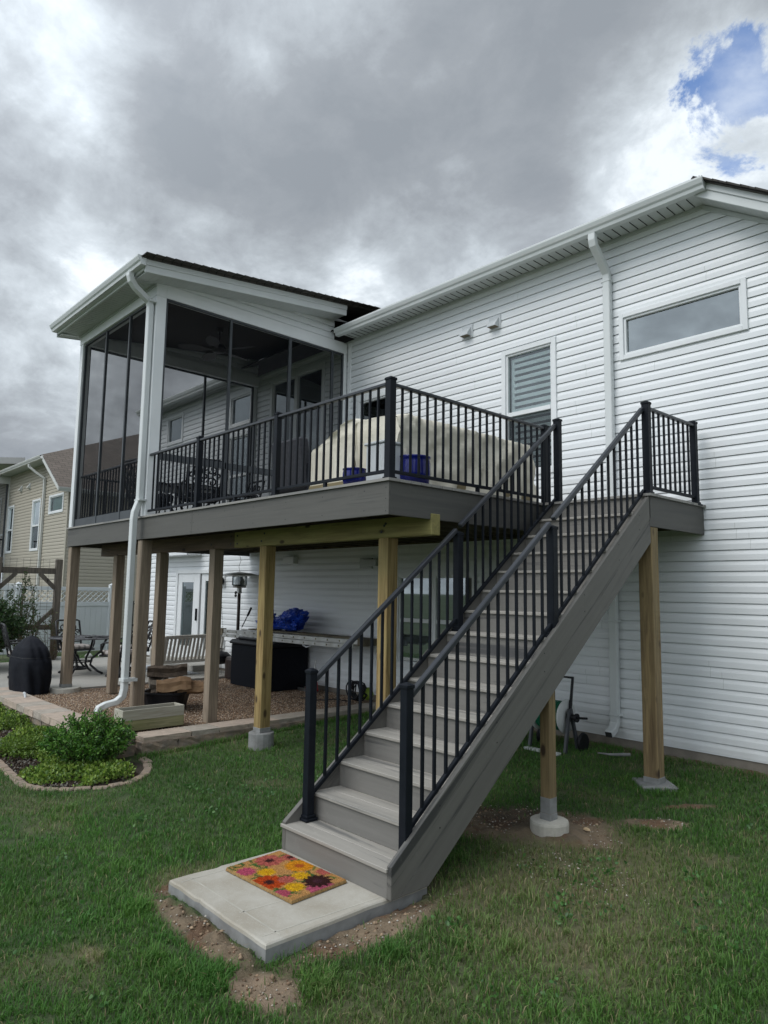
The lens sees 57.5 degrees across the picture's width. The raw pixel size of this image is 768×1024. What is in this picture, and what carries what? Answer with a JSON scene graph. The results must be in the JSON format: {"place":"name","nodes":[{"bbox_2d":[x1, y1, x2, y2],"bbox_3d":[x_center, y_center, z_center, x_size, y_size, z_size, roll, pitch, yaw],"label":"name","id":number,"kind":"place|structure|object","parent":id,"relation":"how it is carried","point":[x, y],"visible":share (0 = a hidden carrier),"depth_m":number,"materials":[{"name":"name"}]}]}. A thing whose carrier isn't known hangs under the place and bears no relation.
{"place":"outdoors","nodes":[
{"label":"outdoors","id":0,"kind":"place"},
{"bbox_2d":[0,434,138,637],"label":"neighbour house","id":1,"kind":"structure","parent":0,"point":[35,498],"depth_m":24.42,"materials":[{"name":"beige plastic"}]},
{"bbox_2d":[3,583,15,601],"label":"window","id":2,"kind":"structure","parent":1,"relation":"in","point":[5,592],"depth_m":26.98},
{"bbox_2d":[5,505,14,553],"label":"window","id":3,"kind":"structure","parent":1,"relation":"in","point":[10,518],"depth_m":27.25,"materials":[{"name":"white"}]},
{"bbox_2d":[29,498,41,550],"bbox_3d":[-12.386,0.463,24.902,0.086,1.850,0.920,7,-9,-43],"label":"window","id":4,"kind":"structure","parent":1,"relation":"in","point":[36,504],"depth_m":24.98,"materials":[{"name":"white"}]},
{"bbox_2d":[48,492,64,514],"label":"window","id":5,"kind":"structure","parent":1,"relation":"in","point":[56,501],"depth_m":23.67,"materials":[{"name":"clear glass"}]},
{"bbox_2d":[0,657,224,691],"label":"patio","id":6,"kind":"structure","parent":0,"point":[86,679],"depth_m":13.74,"materials":[{"name":"concrete"}]},
{"bbox_2d":[0,623,21,678],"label":"patio chair","id":7,"kind":"object","parent":6,"relation":"on","point":[7,642],"visible":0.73,"depth_m":13.04,"materials":[{"name":"metal"}]},
{"bbox_2d":[0,597,28,651],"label":"bush","id":8,"kind":"object","parent":6,"relation":"on","point":[12,623],"visible":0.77,"depth_m":14.39,"materials":[{"name":"green plant"}]},
{"bbox_2d":[8,635,51,694],"bbox_3d":[-5.922,2.532,11.695,0.574,0.920,1.023,7,-9,-43],"label":"covered grill","id":9,"kind":"object","parent":6,"relation":"on","point":[30,667],"visible":0.98,"depth_m":11.38,"materials":[{"name":"black fabric"}]},
{"bbox_2d":[55,619,94,669],"bbox_3d":[-6.558,2.796,14.797,0.668,1.022,0.654,-4,-8,37],"label":"patio chair","id":10,"kind":"object","parent":6,"relation":"on","point":[80,646],"visible":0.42,"depth_m":14.73,"materials":[{"name":"metal"}]},
{"bbox_2d":[48,635,108,673],"bbox_3d":[-6.028,2.855,13.943,1.252,0.734,1.252,7,-9,-43],"label":"patio table","id":11,"kind":"object","parent":6,"relation":"on","point":[76,661],"visible":0.73,"depth_m":13.91,"materials":[{"name":"metal"}]},
{"bbox_2d":[99,624,133,677],"bbox_3d":[-5.071,2.685,13.617,0.668,1.022,0.654,-2,-7,22],"label":"patio chair","id":12,"kind":"object","parent":6,"relation":"on","point":[104,653],"visible":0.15,"depth_m":13.45,"materials":[{"name":"metal"}]},
{"bbox_2d":[120,620,152,670],"bbox_3d":[-5.227,2.820,14.826,0.668,1.022,0.654,6,-8,-38],"label":"patio chair","id":13,"kind":"object","parent":6,"relation":"on","point":[150,627],"visible":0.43,"depth_m":14.89,"materials":[{"name":"metal"}]},
{"bbox_2d":[146,656,204,671],"bbox_3d":[-4.539,3.366,15.563,0.600,0.120,2.300,7,-9,-43],"label":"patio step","id":14,"kind":"object","parent":6,"relation":"on","point":[195,666],"visible":0.24,"depth_m":14.79,"materials":[{"name":"concrete"}]},
{"bbox_2d":[219,648,230,663],"bbox_3d":[-3.274,2.994,13.968,0.432,0.540,0.420,7,-9,-43],"label":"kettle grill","id":15,"kind":"object","parent":6,"relation":"on","point":[223,655],"visible":0.51,"depth_m":13.85,"materials":[{"name":"black metal"}]},
{"bbox_2d":[0,590,767,1023],"bbox_3d":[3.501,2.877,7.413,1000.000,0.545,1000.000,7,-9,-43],"label":"ground","id":16,"kind":"structure","parent":0,"point":[576,838],"depth_m":4.38,"materials":[{"name":"green plant"}]},
{"bbox_2d":[0,734,47,760],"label":"shrub","id":17,"kind":"object","parent":16,"relation":"on","point":[21,747],"visible":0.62,"depth_m":8.00,"materials":[{"name":"green plant"}]},
{"bbox_2d":[0,557,62,659],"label":"trellis","id":18,"kind":"object","parent":16,"relation":"on","point":[57,570],"visible":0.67,"depth_m":16.69,"materials":[{"name":"brown wood"}]},
{"bbox_2d":[7,568,40,648],"bbox_3d":[-8.357,2.387,16.270,0.754,2.218,0.758,7,-9,-43],"label":"climbing rose","id":19,"kind":"object","parent":18,"relation":"attached to","point":[20,600],"visible":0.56,"depth_m":16.23,"materials":[{"name":"green plant"}]},
{"bbox_2d":[30,608,62,659],"bbox_3d":[-7.853,2.889,16.426,0.887,1.270,0.759,7,-9,-43],"label":"climbing rose","id":20,"kind":"object","parent":18,"relation":"attached to","point":[51,634],"visible":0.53,"depth_m":16.45,"materials":[{"name":"green plant"}]},
{"bbox_2d":[0,582,111,654],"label":"white fence","id":21,"kind":"object","parent":16,"relation":"on","point":[93,617],"visible":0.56,"depth_m":19.21,"materials":[{"name":"white plastic"}]},
{"bbox_2d":[0,724,138,787],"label":"mulch","id":22,"kind":"object","parent":16,"relation":"on","point":[21,762],"visible":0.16,"depth_m":7.54,"materials":[{"name":"brown wood"}]},
{"bbox_2d":[0,704,48,738],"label":"ground cover","id":23,"kind":"object","parent":22,"relation":"on","point":[11,726],"visible":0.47,"depth_m":9.60,"materials":[{"name":"green plant"}]},
{"bbox_2d":[0,702,136,786],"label":"ground cover","id":24,"kind":"object","parent":22,"relation":"on","point":[115,768],"visible":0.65,"depth_m":7.17,"materials":[{"name":"green plant"}]},
{"bbox_2d":[36,707,137,763],"bbox_3d":[-3.193,2.468,7.659,1.015,0.616,1.028,0,-6,6],"label":"shrub","id":25,"kind":"object","parent":22,"relation":"on","point":[91,739],"visible":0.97,"depth_m":7.46,"materials":[{"name":"green plant"}]},
{"bbox_2d":[0,756,152,791],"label":"garden edging","id":26,"kind":"object","parent":16,"relation":"on","point":[12,774],"visible":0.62,"depth_m":6.95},
{"bbox_2d":[131,601,134,644],"bbox_3d":[-6.593,3.123,19.027,0.030,1.380,2.109,7,-9,-43],"label":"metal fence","id":27,"kind":"object","parent":16,"relation":"on","point":[132,617],"visible":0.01,"depth_m":19.48,"materials":[{"name":"metal"}]},
{"bbox_2d":[0,687,375,758],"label":"retaining wall","id":28,"kind":"structure","parent":16,"relation":"on","point":[38,711],"depth_m":9.05,"materials":[{"name":"beige concrete"}]},
{"bbox_2d":[32,678,375,738],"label":"gravel","id":29,"kind":"structure","parent":16,"relation":"on","point":[226,707],"depth_m":10.91,"materials":[{"name":"brown gravel"}]},
{"bbox_2d":[113,702,183,730],"bbox_3d":[-2.929,2.573,8.740,0.800,0.280,0.260,7,-9,-43],"label":"wooden planter","id":30,"kind":"object","parent":29,"relation":"on","point":[159,716],"visible":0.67,"depth_m":8.67,"materials":[{"name":"brown wood"}]},
{"bbox_2d":[144,688,188,708],"bbox_3d":[-3.170,2.732,10.175,0.658,0.270,0.658,1,-6,2],"label":"firewood tub","id":31,"kind":"object","parent":29,"relation":"on","point":[150,698],"visible":0.34,"depth_m":9.90,"materials":[{"name":"black plastic"}]},
{"bbox_2d":[149,677,168,688],"bbox_3d":[-3.303,2.517,10.261,0.268,0.228,0.246,4,-7,-25],"label":"firewood log","id":32,"kind":"object","parent":31,"relation":"in","point":[152,682],"visible":0.52,"depth_m":10.19,"materials":[{"name":"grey wood"}]},
{"bbox_2d":[147,663,186,677],"bbox_3d":[-3.195,2.345,10.327,0.569,0.224,0.211,3,-7,-15],"label":"firewood log","id":33,"kind":"object","parent":32,"relation":"on","point":[170,671],"visible":0.98,"depth_m":10.25,"materials":[{"name":"brown wood"}]},
{"bbox_2d":[151,689,176,692],"bbox_3d":[-3.172,2.641,10.213,0.405,0.220,0.243,-1,-7,17],"label":"firewood log","id":34,"kind":"object","parent":31,"relation":"in","point":[153,690],"visible":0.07,"depth_m":10.14,"materials":[{"name":"brown wood"}]},
{"bbox_2d":[156,676,191,692],"bbox_3d":[-3.012,2.481,10.029,0.482,0.233,0.192,3,-7,-20],"label":"firewood log","id":35,"kind":"object","parent":31,"relation":"in","point":[174,684],"visible":1,"depth_m":9.98,"materials":[{"name":"brown wood"}]},
{"bbox_2d":[177,681,203,693],"bbox_3d":[-2.811,2.564,10.161,0.379,0.207,0.167,3,-7,-16],"label":"firewood log","id":36,"kind":"object","parent":31,"relation":"in","point":[197,687],"visible":0.74,"depth_m":10.13,"materials":[{"name":"brown wood"}]},
{"bbox_2d":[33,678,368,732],"bbox_3d":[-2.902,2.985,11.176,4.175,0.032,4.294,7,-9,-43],"label":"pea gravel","id":37,"kind":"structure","parent":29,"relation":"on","point":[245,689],"depth_m":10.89,"materials":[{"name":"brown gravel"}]},
{"bbox_2d":[223,553,258,678],"bbox_3d":[-2.893,2.044,13.897,0.810,2.439,0.810,7,-9,-43],"label":"patio heater","id":38,"kind":"object","parent":37,"relation":"on","point":[239,585],"visible":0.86,"depth_m":13.86,"materials":[{"name":"brown metal"}]},
{"bbox_2d":[230,636,308,691],"bbox_3d":[-2.115,2.740,12.812,0.830,0.880,1.400,7,-9,-43],"label":"storage box","id":39,"kind":"object","parent":29,"relation":"on","point":[289,663],"visible":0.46,"depth_m":12.46,"materials":[{"name":"plastic"}]},
{"bbox_2d":[221,628,376,648],"bbox_3d":[-1.595,2.197,12.171,0.469,0.220,4.260,7,-9,-43],"label":"ladder","id":40,"kind":"object","parent":39,"relation":"on","point":[304,640],"visible":0.73,"depth_m":11.66,"materials":[{"name":"metal"}]},
{"bbox_2d":[242,607,251,626],"bbox_3d":[-2.642,2.030,13.486,0.206,0.393,0.045,-1,-7,13],"label":"scraper","id":41,"kind":"object","parent":40,"relation":"on","point":[249,611],"visible":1,"depth_m":13.47,"materials":[{"name":"black plastic"}]},
{"bbox_2d":[248,628,374,639],"bbox_3d":[-1.323,2.068,11.903,0.280,0.020,3.200,7,-9,-43],"label":"plank","id":42,"kind":"object","parent":40,"relation":"on","point":[316,634],"visible":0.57,"depth_m":11.64,"materials":[{"name":"grey wood"}]},
{"bbox_2d":[255,616,282,629],"bbox_3d":[-1.955,2.013,12.687,0.500,0.242,1.149,7,-9,-43],"label":"blue tarp","id":43,"kind":"object","parent":42,"relation":"on","point":[276,625],"visible":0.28,"depth_m":12.42,"materials":[{"name":"blue plastic"}]},
{"bbox_2d":[275,608,308,630],"bbox_3d":[-1.615,1.888,12.292,0.495,0.412,0.959,7,-9,-43],"label":"blue bag","id":44,"kind":"object","parent":42,"relation":"on","point":[293,619],"visible":1,"depth_m":12.12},
{"bbox_2d":[297,660,319,691],"bbox_3d":[-1.305,2.851,12.207,0.175,0.539,0.430,7,-9,-43],"label":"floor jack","id":45,"kind":"object","parent":29,"relation":"on","point":[302,689],"visible":0.4,"depth_m":12.18,"materials":[{"name":"metal"}]},
{"bbox_2d":[346,680,367,700],"bbox_3d":[-0.418,2.809,10.993,0.198,0.335,0.383,7,-9,-43],"label":"cord coil","id":46,"kind":"object","parent":29,"relation":"on","point":[354,695],"visible":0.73,"depth_m":10.97,"materials":[{"name":"black plastic"}]},
{"bbox_2d":[363,687,369,699],"bbox_3d":[-0.275,2.856,11.008,0.200,0.195,0.220,7,-9,-43],"label":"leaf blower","id":47,"kind":"object","parent":29,"relation":"on","point":[367,693],"visible":0.4,"depth_m":10.92,"materials":[{"name":"green plastic"}]},
{"bbox_2d":[168,849,426,963],"bbox_3d":[-0.555,2.528,4.474,1.216,0.312,1.136,7,-9,-43],"label":"landing pad","id":48,"kind":"object","parent":16,"relation":"on","point":[267,926],"visible":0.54,"depth_m":4.13,"materials":[{"name":"concrete"}]},
{"bbox_2d":[225,851,346,903],"bbox_3d":[-0.644,2.366,4.561,0.700,0.024,0.450,-5,-9,44],"label":"doormat","id":49,"kind":"object","parent":48,"relation":"on","point":[290,879],"visible":1,"depth_m":4.51,"materials":[{"name":"multicoloured fabric"}]},
{"bbox_2d":[50,376,705,791],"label":"deck","id":50,"kind":"structure","parent":16,"relation":"on","point":[388,512],"depth_m":7.58,"materials":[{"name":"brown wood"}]},
{"bbox_2d":[120,458,172,503],"bbox_3d":[-3.839,-0.296,11.279,0.654,1.022,0.668,-5,-9,42],"label":"patio chair","id":51,"kind":"object","parent":50,"relation":"on","point":[130,460],"visible":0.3,"depth_m":11.21,"materials":[{"name":"metal"}]},
{"bbox_2d":[128,474,173,510],"bbox_3d":[-4.165,-0.176,12.387,0.668,1.022,0.654,-5,-9,42],"label":"patio chair","id":52,"kind":"object","parent":50,"relation":"on","point":[158,504],"visible":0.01,"depth_m":12.33,"materials":[{"name":"metal"}]},
{"bbox_2d":[158,483,215,510],"bbox_3d":[-3.409,-0.051,12.082,1.252,0.734,1.252,7,-9,-43],"label":"dining table","id":53,"kind":"object","parent":50,"relation":"on","point":[205,491],"visible":0.14,"depth_m":11.97,"materials":[{"name":"metal"}]},
{"bbox_2d":[180,457,221,506],"bbox_3d":[-2.909,-0.295,11.165,0.654,1.022,0.668,4,-7,-23],"label":"patio chair","id":54,"kind":"object","parent":50,"relation":"on","point":[209,496],"visible":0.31,"depth_m":11.01,"materials":[{"name":"metal"}]},
{"bbox_2d":[49,252,379,713],"bbox_3d":[-2.897,-0.362,12.166,4.733,6.796,3.780,7,-9,-43],"label":"screened porch","id":55,"kind":"object","parent":50,"relation":"on","point":[151,311],"visible":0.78,"depth_m":11.29,"materials":[{"name":"white"}]},
{"bbox_2d":[178,328,254,360],"bbox_3d":[-2.942,-3.048,12.519,1.339,0.450,1.327,7,-9,-43],"label":"ceiling fan","id":56,"kind":"object","parent":55,"relation":"hanging from","point":[216,345],"visible":0.95,"depth_m":12.37,"materials":[{"name":"brown metal"}]},
{"bbox_2d":[218,480,264,503],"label":"patio chair","id":57,"kind":"object","parent":50,"relation":"on","point":[254,496],"visible":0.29,"depth_m":13.00,"materials":[{"name":"metal"}]},
{"bbox_2d":[271,436,308,493],"bbox_3d":[-0.934,-0.451,8.738,0.756,0.800,0.820,7,-9,-43],"label":"lounge chair","id":58,"kind":"object","parent":50,"relation":"on","point":[293,465],"visible":0.2,"depth_m":8.41,"materials":[{"name":"fabric"}]},
{"bbox_2d":[342,467,365,483],"bbox_3d":[-0.289,-0.326,6.870,0.240,0.190,0.240,7,-9,-43],"label":"glazed pot","id":59,"kind":"object","parent":50,"relation":"on","point":[356,471],"visible":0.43,"depth_m":6.77,"materials":[{"name":"ceramic"}]},
{"bbox_2d":[309,419,399,489],"bbox_3d":[-0.264,-0.546,7.736,0.880,0.814,0.864,7,-9,-43],"label":"covered chair","id":60,"kind":"object","parent":50,"relation":"on","point":[334,449],"visible":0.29,"depth_m":7.44,"materials":[{"name":"beige fabric"}]},
{"bbox_2d":[364,439,399,480],"bbox_3d":[-0.006,-0.455,6.743,0.250,0.423,0.300,7,-9,-43],"label":"white planter","id":61,"kind":"object","parent":50,"relation":"on","point":[381,457],"visible":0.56,"depth_m":6.68,"materials":[{"name":"plastic"}]},
{"bbox_2d":[400,454,430,483],"bbox_3d":[0.288,-0.382,6.785,0.330,0.300,0.330,7,-9,-43],"label":"glazed pot","id":62,"kind":"object","parent":50,"relation":"on","point":[414,464],"visible":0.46,"depth_m":6.65,"materials":[{"name":"ceramic"}]},
{"bbox_2d":[354,414,535,501],"bbox_3d":[0.724,-0.509,7.860,2.357,0.793,0.962,7,-9,-43],"label":"furniture","id":63,"kind":"object","parent":50,"relation":"on","point":[431,444],"visible":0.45,"depth_m":7.34,"materials":[{"name":"beige fabric"}]},
{"bbox_2d":[0,756,767,1023],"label":"clover","id":64,"kind":"object","parent":16,"relation":"on","point":[705,927],"visible":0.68,"depth_m":4.29,"materials":[{"name":"green plant"}]},
{"bbox_2d":[164,808,662,1008],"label":"soil clods","id":65,"kind":"object","parent":16,"relation":"on","point":[272,976],"visible":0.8,"depth_m":3.92,"materials":[{"name":"brown soil"}]},
{"bbox_2d":[145,802,682,1009],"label":"soil crumbs","id":66,"kind":"object","parent":16,"relation":"on","point":[257,979],"visible":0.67,"depth_m":4.45,"materials":[{"name":"brown soil"}]},
{"bbox_2d":[102,784,765,1023],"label":"dry straw","id":67,"kind":"object","parent":16,"relation":"on","point":[452,911],"visible":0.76,"depth_m":4.05,"materials":[{"name":"beige plant"}]},
{"bbox_2d":[136,175,767,773],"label":"house","id":68,"kind":"structure","parent":16,"relation":"on","point":[594,333],"depth_m":8.67,"materials":[{"name":"white plastic"}]},
{"bbox_2d":[166,412,184,446],"bbox_3d":[-5.080,-2.038,17.555,0.386,0.750,0.880,7,-9,-43],"label":"window","id":69,"kind":"structure","parent":68,"relation":"in","point":[175,423],"depth_m":17.60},
{"bbox_2d":[149,616,223,663],"bbox_3d":[-3.991,1.970,14.354,1.340,2.193,0.648,7,-9,-43],"label":"porch swing","id":70,"kind":"object","parent":68,"relation":"hanging from","point":[183,659],"visible":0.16,"depth_m":13.99,"materials":[{"name":"brown wood"}]},
{"bbox_2d":[172,569,208,661],"bbox_3d":[-4.335,2.330,15.939,0.135,2.030,1.780,7,-9,-43],"label":"sliding door","id":71,"kind":"structure","parent":68,"relation":"in","point":[191,589],"depth_m":16.08,"materials":[{"name":"white glass"}]},
{"bbox_2d":[226,431,247,502],"bbox_3d":[-3.001,-0.833,15.152,0.386,1.720,0.920,7,-9,-43],"label":"window","id":72,"kind":"structure","parent":68,"relation":"in","point":[240,436],"depth_m":15.26,"materials":[{"name":"grey glass"}]},
{"bbox_2d":[229,389,250,428],"bbox_3d":[-2.979,-2.214,15.308,0.386,0.740,0.920,7,-9,-43],"label":"window","id":73,"kind":"structure","parent":68,"relation":"in","point":[240,404],"depth_m":15.35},
{"bbox_2d":[267,361,325,495],"bbox_3d":[-1.716,-1.152,13.584,0.086,3.240,1.800,7,-9,-43],"label":"door","id":74,"kind":"structure","parent":68,"relation":"in","point":[307,384],"depth_m":13.59,"materials":[{"name":"grey glass"}]},
{"bbox_2d":[356,391,384,419],"bbox_3d":[-0.178,-1.136,11.919,0.086,1.760,0.840,7,-9,-43],"label":"window","id":75,"kind":"structure","parent":68,"relation":"in","point":[382,394],"depth_m":12.04,"materials":[{"name":"black glass"}]},
{"bbox_2d":[396,571,477,667],"bbox_3d":[0.877,1.654,10.639,0.386,1.480,1.660,7,-9,-43],"label":"window","id":76,"kind":"structure","parent":68,"relation":"in","point":[401,576],"depth_m":10.82,"materials":[{"name":"white glass"}]},
{"bbox_2d":[501,336,557,474],"bbox_3d":[2.083,-1.395,9.680,0.316,1.840,0.900,7,-9,-43],"label":"window","id":77,"kind":"structure","parent":68,"relation":"in","point":[529,384],"depth_m":9.76,"materials":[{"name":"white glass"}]},
{"bbox_2d":[618,277,748,360],"bbox_3d":[3.557,-2.196,8.244,0.386,0.590,1.496,7,-9,-43],"label":"window","id":78,"kind":"structure","parent":68,"relation":"in","point":[719,310],"depth_m":8.32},
{"bbox_2d":[280,407,650,900],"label":"staircase","id":79,"kind":"structure","parent":16,"relation":"on","point":[496,660],"depth_m":5.45,"materials":[{"name":"grey wood"}]},
{"bbox_2d":[524,676,588,755],"bbox_3d":[2.047,2.357,8.153,0.565,0.867,0.749,7,-9,-43],"label":"hose reel","id":80,"kind":"object","parent":16,"relation":"on","point":[567,717],"visible":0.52,"depth_m":8.04,"materials":[{"name":"black plastic"}]},
{"bbox_2d":[598,752,630,755],"bbox_3d":[2.519,2.648,7.663,0.346,0.043,0.060,-2,-7,22],"label":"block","id":81,"kind":"object","parent":16,"relation":"on","point":[619,754],"visible":1,"depth_m":7.64,"materials":[{"name":"concrete"}]},
{"bbox_2d":[0,0,767,580],"label":"sky","id":82,"kind":"structure","parent":0,"point":[378,153],"materials":[{"name":"grey"}]}
]}

